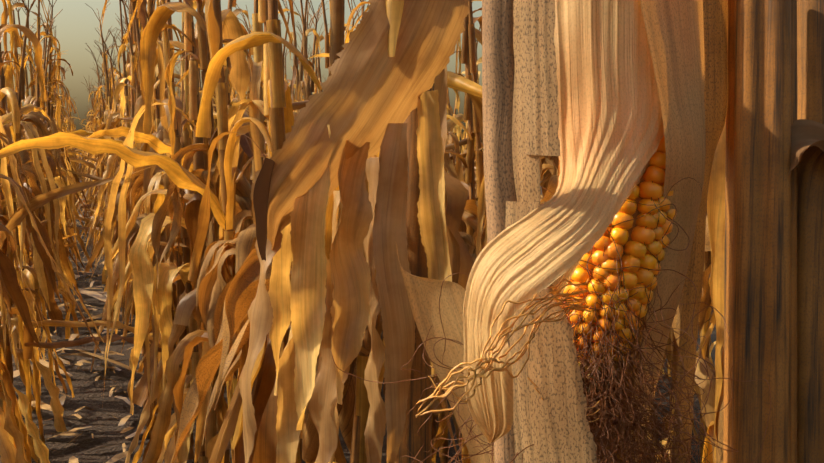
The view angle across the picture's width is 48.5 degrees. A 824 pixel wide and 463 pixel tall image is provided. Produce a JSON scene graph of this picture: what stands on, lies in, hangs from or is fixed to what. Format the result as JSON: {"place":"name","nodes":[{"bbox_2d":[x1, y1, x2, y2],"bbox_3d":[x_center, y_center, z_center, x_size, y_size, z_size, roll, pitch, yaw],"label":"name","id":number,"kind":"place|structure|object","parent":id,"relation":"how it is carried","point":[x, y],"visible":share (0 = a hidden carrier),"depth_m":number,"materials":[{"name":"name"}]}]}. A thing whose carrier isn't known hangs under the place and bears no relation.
{"place":"outdoors","nodes":[
{"label":"outdoors","id":0,"kind":"place"},
{"bbox_2d":[0,0,482,152],"label":"sky","id":1,"kind":"structure","parent":0,"point":[76,24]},
{"bbox_2d":[0,153,715,462],"bbox_3d":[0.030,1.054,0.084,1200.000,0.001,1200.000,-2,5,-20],"label":"soil","id":2,"kind":"structure","parent":0,"point":[88,391],"depth_m":3.92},
{"bbox_2d":[0,223,15,462],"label":"maize plant","id":3,"kind":"object","parent":2,"relation":"on","point":[7,451],"visible":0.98,"depth_m":2.09,"materials":[{"name":"brown plant"}]},
{"bbox_2d":[0,371,29,462],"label":"maize plant","id":4,"kind":"object","parent":2,"relation":"on","point":[11,428],"visible":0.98,"depth_m":2.00,"materials":[{"name":"brown plant"}]},
{"bbox_2d":[0,57,30,369],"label":"maize plant","id":5,"kind":"object","parent":2,"relation":"on","point":[15,336],"visible":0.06,"depth_m":4.42,"materials":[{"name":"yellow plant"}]},
{"bbox_2d":[0,132,31,444],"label":"maize plant","id":6,"kind":"object","parent":2,"relation":"on","point":[5,314],"visible":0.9,"depth_m":2.64,"materials":[{"name":"brown plant"}]},
{"bbox_2d":[0,249,41,462],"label":"maize plant","id":7,"kind":"object","parent":2,"relation":"on","point":[8,272],"visible":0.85,"depth_m":2.39,"materials":[{"name":"brown plant"}]},
{"bbox_2d":[0,0,55,409],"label":"maize plant","id":8,"kind":"object","parent":2,"relation":"on","point":[15,137],"visible":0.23,"depth_m":3.79,"materials":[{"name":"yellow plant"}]},
{"bbox_2d":[0,87,60,462],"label":"maize plant","id":9,"kind":"object","parent":2,"relation":"on","point":[24,333],"visible":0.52,"depth_m":3.08,"materials":[{"name":"brown plant"}]},
{"bbox_2d":[0,0,61,394],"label":"maize plant","id":10,"kind":"object","parent":2,"relation":"on","point":[7,72],"visible":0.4,"depth_m":4.17,"materials":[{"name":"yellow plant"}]},
{"bbox_2d":[0,120,70,431],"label":"maize plant","id":11,"kind":"object","parent":2,"relation":"on","point":[57,408],"visible":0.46,"depth_m":3.39,"materials":[{"name":"brown plant"}]},
{"bbox_2d":[10,0,62,334],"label":"maize plant","id":12,"kind":"object","parent":2,"relation":"on","point":[18,58],"visible":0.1,"depth_m":5.37,"materials":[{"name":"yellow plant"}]},
{"bbox_2d":[0,0,74,397],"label":"maize plant","id":13,"kind":"object","parent":2,"relation":"on","point":[54,312],"visible":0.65,"depth_m":3.62,"materials":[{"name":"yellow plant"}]},
{"bbox_2d":[8,23,71,341],"bbox_3d":[-2.194,-0.104,5.260,0.548,2.165,0.297,3,6,27],"label":"maize plant","id":14,"kind":"object","parent":2,"relation":"on","point":[42,218],"visible":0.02,"depth_m":5.20,"materials":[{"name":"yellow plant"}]},
{"bbox_2d":[1,0,82,338],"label":"maize plant","id":15,"kind":"object","parent":2,"relation":"on","point":[62,250],"visible":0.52,"depth_m":5.12,"materials":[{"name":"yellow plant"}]},
{"bbox_2d":[10,0,82,271],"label":"maize plant","id":16,"kind":"object","parent":2,"relation":"on","point":[32,84],"visible":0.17,"depth_m":6.50,"materials":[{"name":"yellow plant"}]},
{"bbox_2d":[17,14,76,316],"bbox_3d":[-2.328,-0.283,5.908,0.306,2.195,0.798,1,5,15],"label":"maize plant","id":17,"kind":"object","parent":2,"relation":"on","point":[42,104],"visible":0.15,"depth_m":5.75,"materials":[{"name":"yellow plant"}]},
{"bbox_2d":[13,15,82,294],"bbox_3d":[-2.583,-0.508,6.475,0.734,1.999,0.330,-5,7,-43],"label":"maize plant","id":18,"kind":"object","parent":2,"relation":"on","point":[27,95],"visible":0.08,"depth_m":6.42,"materials":[{"name":"brown plant"}]},
{"bbox_2d":[17,36,78,278],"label":"maize plant","id":19,"kind":"object","parent":2,"relation":"on","point":[71,230],"visible":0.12,"depth_m":7.44,"materials":[{"name":"brown plant"}]},
{"bbox_2d":[13,0,91,277],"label":"maize plant","id":20,"kind":"object","parent":2,"relation":"on","point":[43,33],"visible":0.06,"depth_m":7.08,"materials":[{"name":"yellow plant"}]},
{"bbox_2d":[24,0,82,305],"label":"maize plant","id":21,"kind":"object","parent":2,"relation":"on","point":[62,202],"visible":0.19,"depth_m":6.21,"materials":[{"name":"brown plant"}]},
{"bbox_2d":[30,21,84,274],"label":"maize plant","id":22,"kind":"object","parent":2,"relation":"on","point":[75,169],"visible":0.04,"depth_m":7.65,"materials":[{"name":"brown plant"}]},
{"bbox_2d":[44,20,71,179],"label":"maize plant","id":23,"kind":"object","parent":2,"relation":"on","point":[54,63],"visible":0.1,"depth_m":8.01,"materials":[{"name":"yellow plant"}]},
{"bbox_2d":[23,0,93,293],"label":"maize plant","id":24,"kind":"object","parent":2,"relation":"on","point":[49,76],"visible":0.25,"depth_m":6.77,"materials":[{"name":"brown plant"}]},
{"bbox_2d":[53,64,79,215],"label":"maize plant","id":25,"kind":"object","parent":2,"relation":"on","point":[71,120],"visible":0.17,"depth_m":13.10,"materials":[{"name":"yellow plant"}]},
{"bbox_2d":[0,199,148,462],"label":"fallen leaves","id":26,"kind":"object","parent":2,"relation":"on","point":[99,295],"visible":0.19,"depth_m":4.31,"materials":[{"name":"brown plant"}]},
{"bbox_2d":[0,118,155,462],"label":"maize plant","id":27,"kind":"object","parent":2,"relation":"on","point":[16,219],"visible":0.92,"depth_m":2.86,"materials":[{"name":"brown plant"}]},
{"bbox_2d":[81,77,97,211],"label":"maize plant","id":28,"kind":"object","parent":2,"relation":"on","point":[86,129],"visible":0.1,"depth_m":11.38,"materials":[{"name":"brown plant"}]},
{"bbox_2d":[85,43,104,204],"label":"maize plant","id":29,"kind":"object","parent":2,"relation":"on","point":[97,104],"visible":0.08,"depth_m":9.36,"materials":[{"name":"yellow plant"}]},
{"bbox_2d":[63,0,127,283],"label":"maize plant","id":30,"kind":"object","parent":2,"relation":"on","point":[101,173],"visible":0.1,"depth_m":7.34,"materials":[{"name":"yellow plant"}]},
{"bbox_2d":[87,68,105,218],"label":"maize plant","id":31,"kind":"object","parent":2,"relation":"on","point":[96,91],"visible":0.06,"depth_m":11.29,"materials":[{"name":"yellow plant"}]},
{"bbox_2d":[80,42,121,253],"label":"maize plant","id":32,"kind":"object","parent":2,"relation":"on","point":[96,194],"visible":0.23,"depth_m":9.15,"materials":[{"name":"brown plant"}]},
{"bbox_2d":[62,0,140,332],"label":"maize plant","id":33,"kind":"object","parent":2,"relation":"on","point":[122,138],"visible":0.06,"depth_m":5.26,"materials":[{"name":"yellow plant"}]},
{"bbox_2d":[94,26,116,242],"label":"maize plant","id":34,"kind":"object","parent":2,"relation":"on","point":[111,93],"visible":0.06,"depth_m":8.81,"materials":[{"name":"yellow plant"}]},
{"bbox_2d":[68,30,142,241],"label":"maize plant","id":35,"kind":"object","parent":2,"relation":"on","point":[84,219],"visible":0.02,"depth_m":7.00,"materials":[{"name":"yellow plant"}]},
{"bbox_2d":[95,28,124,307],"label":"maize plant","id":36,"kind":"object","parent":2,"relation":"on","point":[115,83],"visible":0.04,"depth_m":6.01,"materials":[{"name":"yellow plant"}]},
{"bbox_2d":[88,0,135,320],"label":"maize plant","id":37,"kind":"object","parent":2,"relation":"on","point":[111,116],"visible":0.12,"depth_m":5.19,"materials":[{"name":"brown plant"}]},
{"bbox_2d":[96,13,130,259],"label":"maize plant","id":38,"kind":"object","parent":2,"relation":"on","point":[112,111],"visible":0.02,"depth_m":6.52,"materials":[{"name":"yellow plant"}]},
{"bbox_2d":[81,8,146,290],"bbox_3d":[-2.095,-0.541,6.762,0.899,2.469,0.429,-1,5,-16],"label":"maize plant","id":39,"kind":"object","parent":2,"relation":"on","point":[105,164],"visible":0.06,"depth_m":6.79,"materials":[{"name":"brown plant"}]},
{"bbox_2d":[84,0,145,371],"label":"maize plant","id":40,"kind":"object","parent":2,"relation":"on","point":[109,167],"visible":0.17,"depth_m":4.58,"materials":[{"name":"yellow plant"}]},
{"bbox_2d":[95,24,140,320],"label":"maize plant","id":41,"kind":"object","parent":2,"relation":"on","point":[102,127],"visible":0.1,"depth_m":5.88,"materials":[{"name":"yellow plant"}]},
{"bbox_2d":[104,10,146,328],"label":"maize plant","id":42,"kind":"object","parent":2,"relation":"on","point":[114,242],"visible":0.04,"depth_m":5.36,"materials":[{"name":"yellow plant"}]},
{"bbox_2d":[23,0,231,459],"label":"maize plant","id":43,"kind":"object","parent":2,"relation":"on","point":[133,233],"visible":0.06,"depth_m":3.08,"materials":[{"name":"brown plant"}]},
{"bbox_2d":[69,0,192,295],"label":"maize plant","id":44,"kind":"object","parent":2,"relation":"on","point":[80,132],"visible":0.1,"depth_m":3.83,"materials":[{"name":"brown plant"}]},
{"bbox_2d":[116,17,180,290],"bbox_3d":[-1.676,-0.288,5.685,0.585,2.265,0.345,-5,7,-42],"label":"maize plant","id":45,"kind":"object","parent":2,"relation":"on","point":[127,67],"visible":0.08,"depth_m":5.51,"materials":[{"name":"brown plant"}]},
{"bbox_2d":[85,0,215,414],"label":"maize plant","id":46,"kind":"object","parent":2,"relation":"on","point":[186,141],"visible":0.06,"depth_m":3.24,"materials":[{"name":"brown plant"}]},
{"bbox_2d":[113,1,192,346],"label":"maize plant","id":47,"kind":"object","parent":2,"relation":"on","point":[133,207],"depth_m":4.37,"materials":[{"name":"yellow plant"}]},
{"bbox_2d":[109,0,198,437],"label":"maize plant","id":48,"kind":"object","parent":2,"relation":"on","point":[140,102],"visible":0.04,"depth_m":3.48,"materials":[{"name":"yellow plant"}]},
{"bbox_2d":[113,0,197,329],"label":"maize plant","id":49,"kind":"object","parent":2,"relation":"on","point":[118,88],"visible":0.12,"depth_m":4.31,"materials":[{"name":"brown plant"}]},
{"bbox_2d":[126,0,188,382],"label":"maize plant","id":50,"kind":"object","parent":2,"relation":"on","point":[137,190],"visible":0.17,"depth_m":4.03,"materials":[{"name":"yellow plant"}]},
{"bbox_2d":[66,0,250,462],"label":"maize plant","id":51,"kind":"object","parent":2,"relation":"on","point":[140,391],"visible":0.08,"depth_m":2.66,"materials":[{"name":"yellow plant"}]},
{"bbox_2d":[139,0,198,407],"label":"maize plant","id":52,"kind":"object","parent":2,"relation":"on","point":[156,107],"depth_m":3.67,"materials":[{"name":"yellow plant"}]},
{"bbox_2d":[112,0,230,462],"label":"maize plant","id":53,"kind":"object","parent":2,"relation":"on","point":[168,270],"visible":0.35,"depth_m":2.47,"materials":[{"name":"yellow plant"}]},
{"bbox_2d":[129,0,216,209],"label":"maize plant","id":54,"kind":"object","parent":2,"relation":"on","point":[132,179],"visible":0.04,"depth_m":4.17,"materials":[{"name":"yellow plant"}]},
{"bbox_2d":[0,0,346,462],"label":"maize plant","id":55,"kind":"object","parent":2,"relation":"on","point":[179,175],"visible":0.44,"depth_m":1.81,"materials":[{"name":"yellow plant"}]},
{"bbox_2d":[130,0,228,402],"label":"maize plant","id":56,"kind":"object","parent":2,"relation":"on","point":[143,179],"visible":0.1,"depth_m":3.40,"materials":[{"name":"brown plant"}]},
{"bbox_2d":[120,0,253,462],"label":"maize plant","id":57,"kind":"object","parent":2,"relation":"on","point":[177,330],"visible":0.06,"depth_m":2.76,"materials":[{"name":"brown plant"}]},
{"bbox_2d":[102,0,308,462],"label":"maize plant","id":58,"kind":"object","parent":2,"relation":"on","point":[152,225],"visible":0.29,"depth_m":2.31,"materials":[{"name":"yellow plant"}]},
{"bbox_2d":[136,0,335,462],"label":"maize plant","id":59,"kind":"object","parent":2,"relation":"on","point":[176,358],"visible":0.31,"depth_m":2.17,"materials":[{"name":"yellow plant"}]},
{"bbox_2d":[174,0,301,462],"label":"maize plant","id":60,"kind":"object","parent":2,"relation":"on","point":[185,308],"visible":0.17,"depth_m":1.94,"materials":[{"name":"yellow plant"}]},
{"bbox_2d":[230,4,249,114],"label":"maize plant","id":61,"kind":"object","parent":2,"relation":"on","point":[248,92],"visible":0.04,"depth_m":6.24,"materials":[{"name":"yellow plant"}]},
{"bbox_2d":[250,0,307,179],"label":"maize plant","id":62,"kind":"object","parent":2,"relation":"on","point":[300,66],"depth_m":5.16,"materials":[{"name":"brown plant"}]},
{"bbox_2d":[195,0,368,462],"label":"maize plant","id":63,"kind":"object","parent":2,"relation":"on","point":[204,124],"visible":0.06,"depth_m":1.29,"materials":[{"name":"yellow plant"}]},
{"bbox_2d":[265,0,298,121],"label":"maize plant","id":64,"kind":"object","parent":2,"relation":"on","point":[295,58],"visible":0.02,"depth_m":4.72,"materials":[{"name":"brown plant"}]},
{"bbox_2d":[282,0,293,101],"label":"maize plant","id":65,"kind":"object","parent":2,"relation":"on","point":[289,80],"visible":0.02,"depth_m":5.95,"materials":[{"name":"brown plant"}]},
{"bbox_2d":[263,0,321,157],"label":"maize plant","id":66,"kind":"object","parent":2,"relation":"on","point":[302,84],"visible":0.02,"depth_m":4.50,"materials":[{"name":"brown plant"}]},
{"bbox_2d":[290,0,321,94],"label":"maize plant","id":67,"kind":"object","parent":2,"relation":"on","point":[294,77],"visible":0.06,"depth_m":4.93,"materials":[{"name":"brown plant"}]},
{"bbox_2d":[293,0,320,113],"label":"maize plant","id":68,"kind":"object","parent":2,"relation":"on","point":[305,54],"visible":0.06,"depth_m":4.25,"materials":[{"name":"brown plant"}]},
{"bbox_2d":[303,1,327,92],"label":"maize plant","id":69,"kind":"object","parent":2,"relation":"on","point":[319,69],"visible":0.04,"depth_m":6.98,"materials":[{"name":"brown plant"}]},
{"bbox_2d":[194,0,441,462],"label":"maize plant","id":70,"kind":"object","parent":2,"relation":"on","point":[220,282],"visible":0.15,"depth_m":1.77,"materials":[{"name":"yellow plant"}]},
{"bbox_2d":[170,0,482,462],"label":"maize plant","id":71,"kind":"object","parent":2,"relation":"on","point":[237,296],"visible":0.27,"depth_m":1.14,"materials":[{"name":"brown plant"}]},
{"bbox_2d":[239,0,469,462],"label":"dry maize leaves","id":72,"kind":"object","parent":71,"relation":"attached to","point":[351,118],"visible":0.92,"depth_m":0.96,"materials":[{"name":"brown plant"}]},
{"bbox_2d":[253,157,274,260],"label":"leaf","id":73,"kind":"object","parent":72,"relation":"attached to","point":[261,192],"visible":1,"depth_m":0.92,"materials":[{"name":"brown"}]},
{"bbox_2d":[188,0,481,462],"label":"maize plant","id":74,"kind":"object","parent":2,"relation":"on","point":[281,119],"visible":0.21,"depth_m":1.47,"materials":[{"name":"yellow plant"}]},
{"bbox_2d":[321,0,384,394],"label":"maize plant","id":75,"kind":"object","parent":2,"relation":"on","point":[327,47],"visible":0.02,"depth_m":3.98,"materials":[{"name":"brown plant"}]},
{"bbox_2d":[329,0,383,341],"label":"maize plant","id":76,"kind":"object","parent":2,"relation":"on","point":[353,27],"depth_m":3.56,"materials":[{"name":"brown plant"}]},
{"bbox_2d":[344,1,378,155],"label":"maize plant","id":77,"kind":"object","parent":2,"relation":"on","point":[353,11],"depth_m":3.30,"materials":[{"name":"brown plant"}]},
{"bbox_2d":[395,79,434,462],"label":"maize stalk","id":78,"kind":"object","parent":2,"relation":"on","point":[412,440],"visible":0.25,"depth_m":1.01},
{"bbox_2d":[364,137,468,449],"bbox_3d":[0.015,-0.036,3.190,0.362,2.065,0.714,-4,7,-41],"label":"maize plant","id":79,"kind":"object","parent":2,"relation":"on","point":[449,167],"visible":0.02,"depth_m":3.26,"materials":[{"name":"brown plant"}]},
{"bbox_2d":[386,210,477,462],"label":"maize plant","id":80,"kind":"object","parent":2,"relation":"on","point":[462,228],"visible":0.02,"depth_m":3.01,"materials":[{"name":"brown plant"}]},
{"bbox_2d":[446,88,460,166],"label":"maize plant","id":81,"kind":"object","parent":2,"relation":"on","point":[449,113],"visible":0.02,"depth_m":6.41,"materials":[{"name":"brown plant"}]},
{"bbox_2d":[444,37,463,172],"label":"maize plant","id":82,"kind":"object","parent":2,"relation":"on","point":[449,139],"visible":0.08,"depth_m":4.81,"materials":[{"name":"brown plant"}]},
{"bbox_2d":[432,28,481,456],"bbox_3d":[0.124,-0.344,3.185,0.350,2.244,0.836,4,6,37],"label":"maize plant","id":83,"kind":"object","parent":2,"relation":"on","point":[451,124],"visible":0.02,"depth_m":3.09,"materials":[{"name":"brown plant"}]},
{"bbox_2d":[432,7,485,462],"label":"maize plant","id":84,"kind":"object","parent":2,"relation":"on","point":[468,164],"visible":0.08,"depth_m":2.73,"materials":[{"name":"brown plant"}]},
{"bbox_2d":[446,0,485,462],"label":"maize plant","id":85,"kind":"object","parent":2,"relation":"on","point":[470,205],"visible":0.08,"depth_m":2.50,"materials":[{"name":"brown plant"}]},
{"bbox_2d":[456,150,483,200],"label":"maize plant","id":86,"kind":"object","parent":2,"relation":"on","point":[463,155],"visible":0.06,"depth_m":4.34,"materials":[{"name":"brown plant"}]},
{"bbox_2d":[462,1,481,249],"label":"maize plant","id":87,"kind":"object","parent":2,"relation":"on","point":[479,61],"visible":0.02,"depth_m":4.54,"materials":[{"name":"brown plant"}]},
{"bbox_2d":[461,27,483,176],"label":"maize plant","id":88,"kind":"object","parent":2,"relation":"on","point":[478,76],"visible":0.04,"depth_m":6.32,"materials":[{"name":"brown plant"}]},
{"bbox_2d":[482,0,516,462],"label":"maize stalk","id":89,"kind":"object","parent":2,"relation":"on","point":[498,61],"visible":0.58,"depth_m":0.47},
{"bbox_2d":[505,0,596,462],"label":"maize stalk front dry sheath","id":90,"kind":"object","parent":89,"relation":"attached to","point":[552,426],"visible":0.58,"depth_m":0.46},
{"bbox_2d":[484,155,558,294],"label":"maize plant","id":91,"kind":"object","parent":2,"relation":"on","point":[544,168],"visible":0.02,"depth_m":2.30,"materials":[{"name":"brown plant"}]},
{"bbox_2d":[462,155,661,376],"bbox_3d":[0.267,-0.072,2.487,0.366,2.244,0.800,-3,6,-32],"label":"maize plant","id":92,"kind":"object","parent":2,"relation":"on","point":[478,225],"visible":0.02,"depth_m":2.43,"materials":[{"name":"brown plant"}]},
{"bbox_2d":[540,175,704,461],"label":"maize plant","id":93,"kind":"object","parent":2,"relation":"on","point":[552,186],"visible":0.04,"depth_m":2.06,"materials":[{"name":"brown plant"}]},
{"bbox_2d":[647,213,722,462],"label":"maize plant","id":94,"kind":"object","parent":2,"relation":"on","point":[700,372],"visible":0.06,"depth_m":1.65,"materials":[{"name":"brown plant"}]},
{"bbox_2d":[663,251,715,389],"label":"maize plant","id":95,"kind":"object","parent":2,"relation":"on","point":[705,314],"visible":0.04,"depth_m":2.69,"materials":[{"name":"brown plant"}]},
{"bbox_2d":[696,210,710,462],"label":"maize plant","id":96,"kind":"object","parent":2,"relation":"on","point":[707,356],"depth_m":2.89,"materials":[{"name":"brown plant"}]},
{"bbox_2d":[702,121,725,462],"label":"leaf","id":97,"kind":"object","parent":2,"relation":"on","point":[716,207],"visible":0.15,"depth_m":1.45,"materials":[{"name":"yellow plant"}]},
{"bbox_2d":[723,0,796,462],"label":"maize stalk","id":98,"kind":"object","parent":2,"relation":"on","point":[760,300],"visible":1,"depth_m":0.61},
{"bbox_2d":[797,0,823,462],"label":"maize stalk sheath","id":99,"kind":"object","parent":98,"relation":"attached to","point":[810,246],"visible":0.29,"depth_m":0.62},
{"bbox_2d":[788,119,823,175],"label":"leaf","id":100,"kind":"object","parent":99,"relation":"attached to","point":[806,134],"visible":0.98,"depth_m":0.61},
{"bbox_2d":[395,241,494,462],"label":"corn husk","id":101,"kind":"object","parent":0,"point":[424,296],"visible":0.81,"depth_m":0.57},
{"bbox_2d":[558,135,676,392],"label":"corn cob kernels","id":102,"kind":"object","parent":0,"point":[631,237],"visible":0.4,"depth_m":0.53,"materials":[{"name":"orange"}]},
{"bbox_2d":[416,278,599,421],"bbox_3d":[0.062,0.064,0.443,0.033,0.082,0.164,3,6,35],"label":"corn silk","id":103,"kind":"object","parent":102,"relation":"attached to","point":[489,360],"visible":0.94,"depth_m":0.40,"materials":[{"name":"gold plant"}]},
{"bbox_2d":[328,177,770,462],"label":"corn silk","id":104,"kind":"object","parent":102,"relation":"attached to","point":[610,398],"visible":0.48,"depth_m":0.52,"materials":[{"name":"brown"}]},
{"bbox_2d":[463,0,663,442],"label":"corn husk","id":105,"kind":"object","parent":102,"relation":"attached to","point":[610,132],"visible":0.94,"depth_m":0.50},
{"bbox_2d":[552,160,649,293],"bbox_3d":[0.110,-0.067,0.524,0.112,0.198,0.029,-4,6,-37],"label":"corn husk","id":106,"kind":"object","parent":102,"relation":"attached to","point":[567,274],"visible":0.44,"depth_m":0.50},
{"bbox_2d":[552,160,652,462],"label":"corn husk","id":107,"kind":"object","parent":102,"relation":"attached to","point":[645,317],"depth_m":0.61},
{"bbox_2d":[625,0,705,462],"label":"husk","id":108,"kind":"object","parent":102,"relation":"attached to","point":[675,32],"visible":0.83,"depth_m":0.53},
{"bbox_2d":[672,0,727,462],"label":"corn husk","id":109,"kind":"object","parent":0,"point":[715,19],"visible":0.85,"depth_m":0.61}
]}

